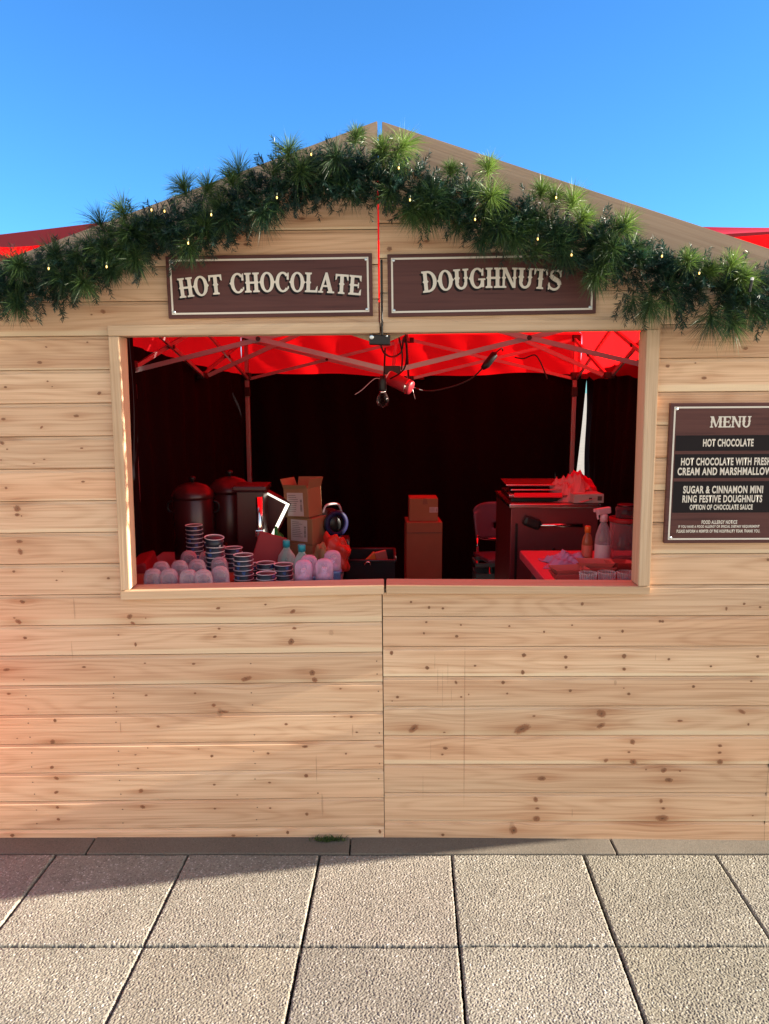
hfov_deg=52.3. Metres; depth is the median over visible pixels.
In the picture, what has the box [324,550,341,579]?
bag of marshmallows
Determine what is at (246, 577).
paper cup
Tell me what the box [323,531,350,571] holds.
plastic bag
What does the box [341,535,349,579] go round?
storage crate
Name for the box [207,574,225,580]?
paper cup
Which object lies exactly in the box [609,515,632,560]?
storage tub
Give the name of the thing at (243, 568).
paper cup
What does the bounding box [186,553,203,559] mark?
paper cup
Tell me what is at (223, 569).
domed cup
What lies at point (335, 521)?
cable reel
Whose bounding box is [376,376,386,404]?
light bulb
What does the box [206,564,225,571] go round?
paper cup
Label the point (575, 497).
packaging box
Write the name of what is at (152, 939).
pavement
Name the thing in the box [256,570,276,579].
paper cup
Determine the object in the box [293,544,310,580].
water bottle
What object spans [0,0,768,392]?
sky
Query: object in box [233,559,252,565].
paper cup
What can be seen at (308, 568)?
bag
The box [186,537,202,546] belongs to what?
paper cup
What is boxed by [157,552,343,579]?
folding table
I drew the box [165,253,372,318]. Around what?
sign
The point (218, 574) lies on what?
paper cup
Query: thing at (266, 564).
paper cup
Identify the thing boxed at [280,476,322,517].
cardboard box
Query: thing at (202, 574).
domed cup
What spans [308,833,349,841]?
grass tuft
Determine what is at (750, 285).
light
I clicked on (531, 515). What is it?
doughnut fryer
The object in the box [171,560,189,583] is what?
domed cup
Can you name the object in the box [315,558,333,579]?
bag
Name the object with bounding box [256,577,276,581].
paper cup
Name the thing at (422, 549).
cardboard box
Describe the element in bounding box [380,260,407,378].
power cable
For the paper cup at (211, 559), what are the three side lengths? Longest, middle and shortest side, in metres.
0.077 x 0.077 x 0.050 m
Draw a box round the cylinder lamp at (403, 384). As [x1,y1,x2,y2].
[386,371,414,393]
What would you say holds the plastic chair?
on the ground
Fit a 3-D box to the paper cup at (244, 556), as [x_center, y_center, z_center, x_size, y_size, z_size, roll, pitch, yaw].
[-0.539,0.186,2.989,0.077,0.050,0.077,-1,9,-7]
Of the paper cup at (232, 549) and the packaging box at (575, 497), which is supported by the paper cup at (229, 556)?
the paper cup at (232, 549)
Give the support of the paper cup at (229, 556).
on the paper cup at (229, 560)
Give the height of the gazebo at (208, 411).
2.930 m
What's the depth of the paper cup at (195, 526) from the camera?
3.41 m
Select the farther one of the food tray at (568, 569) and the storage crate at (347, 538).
the storage crate at (347, 538)
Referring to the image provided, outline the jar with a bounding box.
[615,503,633,518]
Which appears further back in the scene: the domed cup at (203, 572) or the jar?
the jar
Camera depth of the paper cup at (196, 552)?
3.42 m
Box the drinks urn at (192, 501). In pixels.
[167,476,219,570]
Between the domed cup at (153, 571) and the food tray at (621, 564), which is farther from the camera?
the food tray at (621, 564)
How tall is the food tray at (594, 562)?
0.031 m
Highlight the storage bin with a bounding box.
[346,548,396,588]
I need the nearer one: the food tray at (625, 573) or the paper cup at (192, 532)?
the food tray at (625, 573)
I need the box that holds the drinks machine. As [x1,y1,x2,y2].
[232,482,271,552]
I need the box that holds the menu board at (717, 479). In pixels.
[663,402,768,542]
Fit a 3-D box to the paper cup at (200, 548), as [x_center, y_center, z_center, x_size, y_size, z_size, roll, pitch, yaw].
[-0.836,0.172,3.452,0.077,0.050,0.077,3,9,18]
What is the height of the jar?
0.060 m
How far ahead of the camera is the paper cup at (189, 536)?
3.41 m
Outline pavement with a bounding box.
[0,855,768,1023]
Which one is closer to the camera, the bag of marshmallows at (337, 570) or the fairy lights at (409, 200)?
the fairy lights at (409, 200)
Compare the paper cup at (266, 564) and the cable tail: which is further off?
the cable tail
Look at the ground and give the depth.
24.98 m
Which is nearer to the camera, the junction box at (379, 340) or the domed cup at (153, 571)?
the junction box at (379, 340)
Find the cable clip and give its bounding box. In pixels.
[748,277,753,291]
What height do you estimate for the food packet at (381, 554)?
0.078 m
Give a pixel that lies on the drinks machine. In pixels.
(252, 508)
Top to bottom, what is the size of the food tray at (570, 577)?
0.031 m
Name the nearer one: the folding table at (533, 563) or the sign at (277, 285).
the sign at (277, 285)
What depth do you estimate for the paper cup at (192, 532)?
3.41 m
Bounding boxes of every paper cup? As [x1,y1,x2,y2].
[185,523,202,529]
[185,528,202,534]
[186,532,202,538]
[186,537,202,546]
[186,541,203,546]
[186,545,203,550]
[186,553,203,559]
[186,557,203,563]
[187,549,203,554]
[187,562,203,567]
[204,534,223,549]
[205,550,224,557]
[205,554,224,562]
[206,545,224,553]
[206,560,225,566]
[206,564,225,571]
[206,569,225,576]
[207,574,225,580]
[224,551,242,557]
[225,546,242,553]
[225,558,233,562]
[225,562,233,567]
[233,552,252,560]
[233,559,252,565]
[233,563,253,570]
[233,568,253,575]
[234,573,253,579]
[234,577,253,581]
[256,560,275,568]
[256,567,273,571]
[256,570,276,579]
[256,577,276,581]
[273,568,292,575]
[274,562,292,570]
[276,573,293,580]
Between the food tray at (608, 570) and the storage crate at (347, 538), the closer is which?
the food tray at (608, 570)
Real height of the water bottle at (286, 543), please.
0.201 m
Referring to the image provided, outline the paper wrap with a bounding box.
[550,473,592,501]
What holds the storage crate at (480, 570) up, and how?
on the ground
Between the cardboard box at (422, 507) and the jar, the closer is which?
the jar
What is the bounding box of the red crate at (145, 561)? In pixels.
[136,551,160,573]
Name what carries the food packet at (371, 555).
on the storage bin
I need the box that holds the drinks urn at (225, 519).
[210,470,246,551]
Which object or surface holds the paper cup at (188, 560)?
on the paper cup at (194, 565)
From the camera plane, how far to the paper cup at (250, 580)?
2.97 m
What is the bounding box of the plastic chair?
[473,501,495,573]
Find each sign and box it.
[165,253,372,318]
[387,251,595,316]
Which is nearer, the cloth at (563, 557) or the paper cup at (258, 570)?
the paper cup at (258, 570)
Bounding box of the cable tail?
[515,354,547,378]
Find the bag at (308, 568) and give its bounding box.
[300,555,317,579]
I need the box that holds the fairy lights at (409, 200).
[18,149,767,293]
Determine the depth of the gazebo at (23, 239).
6.32 m
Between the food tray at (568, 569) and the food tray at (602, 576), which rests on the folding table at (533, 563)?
the food tray at (602, 576)
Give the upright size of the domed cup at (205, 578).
0.093 m
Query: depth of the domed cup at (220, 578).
3.01 m
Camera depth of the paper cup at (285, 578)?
3.03 m
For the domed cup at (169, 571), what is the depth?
2.81 m
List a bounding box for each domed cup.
[144,568,162,583]
[152,561,170,583]
[160,568,178,583]
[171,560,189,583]
[179,569,197,583]
[180,550,197,574]
[188,559,206,582]
[194,569,212,582]
[199,551,206,575]
[211,557,228,582]
[211,566,229,582]
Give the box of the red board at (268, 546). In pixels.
[253,531,286,562]
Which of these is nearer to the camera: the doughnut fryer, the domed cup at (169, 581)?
the domed cup at (169, 581)
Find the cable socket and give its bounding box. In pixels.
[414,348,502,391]
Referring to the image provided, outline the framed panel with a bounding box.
[268,489,290,533]
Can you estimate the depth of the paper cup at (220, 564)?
3.02 m
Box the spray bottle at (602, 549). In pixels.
[593,507,610,558]
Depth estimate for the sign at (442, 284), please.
2.49 m
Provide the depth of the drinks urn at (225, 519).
3.66 m
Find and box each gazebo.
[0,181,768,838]
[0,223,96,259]
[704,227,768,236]
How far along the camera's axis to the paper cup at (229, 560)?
3.17 m
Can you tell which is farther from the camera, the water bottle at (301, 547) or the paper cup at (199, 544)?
the paper cup at (199, 544)
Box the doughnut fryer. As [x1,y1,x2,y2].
[494,479,600,578]
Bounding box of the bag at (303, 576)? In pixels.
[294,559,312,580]
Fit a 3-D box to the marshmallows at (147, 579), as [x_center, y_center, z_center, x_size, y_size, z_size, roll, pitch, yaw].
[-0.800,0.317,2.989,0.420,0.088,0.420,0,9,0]
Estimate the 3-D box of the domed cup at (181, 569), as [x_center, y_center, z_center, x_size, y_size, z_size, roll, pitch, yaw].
[-0.783,0.200,3.135,0.069,0.094,0.069,2,6,9]
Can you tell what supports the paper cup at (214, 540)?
on the paper cup
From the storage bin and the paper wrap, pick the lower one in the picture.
the storage bin
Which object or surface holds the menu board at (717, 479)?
attached to the market stall
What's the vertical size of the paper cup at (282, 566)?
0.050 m
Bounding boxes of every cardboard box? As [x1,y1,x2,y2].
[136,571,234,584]
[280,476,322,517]
[287,515,325,544]
[287,543,319,568]
[404,517,441,578]
[408,495,437,520]
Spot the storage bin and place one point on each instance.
(361, 566)
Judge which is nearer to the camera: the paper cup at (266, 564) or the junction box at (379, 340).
the junction box at (379, 340)
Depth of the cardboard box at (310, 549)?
3.60 m
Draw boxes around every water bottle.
[278,540,295,562]
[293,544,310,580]
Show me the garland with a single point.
(526, 225)
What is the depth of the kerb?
2.73 m
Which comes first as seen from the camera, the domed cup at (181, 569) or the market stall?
the market stall
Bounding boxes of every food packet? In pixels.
[366,551,375,558]
[375,550,387,558]
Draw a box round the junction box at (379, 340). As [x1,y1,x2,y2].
[369,335,390,345]
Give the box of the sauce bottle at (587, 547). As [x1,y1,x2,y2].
[581,525,592,557]
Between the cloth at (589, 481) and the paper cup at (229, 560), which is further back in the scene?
the cloth at (589, 481)
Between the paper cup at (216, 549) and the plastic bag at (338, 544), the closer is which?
the paper cup at (216, 549)
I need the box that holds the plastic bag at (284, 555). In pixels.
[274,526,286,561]
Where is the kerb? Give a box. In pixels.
[0,837,768,861]
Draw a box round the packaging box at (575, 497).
[570,491,603,502]
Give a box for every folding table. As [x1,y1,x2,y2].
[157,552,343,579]
[520,551,631,579]
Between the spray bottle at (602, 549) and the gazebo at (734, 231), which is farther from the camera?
the gazebo at (734, 231)
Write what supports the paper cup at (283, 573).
on the paper cup at (285, 578)
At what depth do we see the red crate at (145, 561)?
3.24 m
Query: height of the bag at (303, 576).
0.217 m
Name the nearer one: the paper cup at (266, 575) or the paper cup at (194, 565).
the paper cup at (266, 575)
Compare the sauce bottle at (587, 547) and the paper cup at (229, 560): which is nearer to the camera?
the paper cup at (229, 560)
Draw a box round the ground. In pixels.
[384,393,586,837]
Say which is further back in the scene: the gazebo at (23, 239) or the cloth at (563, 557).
the gazebo at (23, 239)
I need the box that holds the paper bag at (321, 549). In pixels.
[311,542,335,573]
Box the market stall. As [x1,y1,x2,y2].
[0,121,768,844]
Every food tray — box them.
[548,564,590,574]
[549,570,589,579]
[576,558,614,567]
[576,563,616,572]
[586,573,616,579]
[603,559,631,569]
[610,570,631,577]
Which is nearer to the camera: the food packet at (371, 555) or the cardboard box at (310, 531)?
the cardboard box at (310, 531)
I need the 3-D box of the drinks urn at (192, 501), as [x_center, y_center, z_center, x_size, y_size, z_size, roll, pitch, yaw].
[-0.884,0.047,3.634,0.193,0.428,0.195,-8,12,-44]
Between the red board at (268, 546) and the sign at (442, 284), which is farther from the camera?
the red board at (268, 546)
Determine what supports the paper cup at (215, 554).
on the paper cup at (211, 559)
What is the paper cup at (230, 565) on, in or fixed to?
on the paper cup
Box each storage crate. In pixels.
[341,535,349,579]
[472,557,494,578]
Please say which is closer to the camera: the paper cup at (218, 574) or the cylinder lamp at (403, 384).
the paper cup at (218, 574)
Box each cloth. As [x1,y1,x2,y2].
[538,549,583,568]
[566,469,596,490]
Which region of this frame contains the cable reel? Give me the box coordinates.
[321,502,347,537]
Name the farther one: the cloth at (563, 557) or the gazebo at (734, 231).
the gazebo at (734, 231)
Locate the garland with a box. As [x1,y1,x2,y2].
[0,121,768,354]
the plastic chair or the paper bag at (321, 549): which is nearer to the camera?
the paper bag at (321, 549)

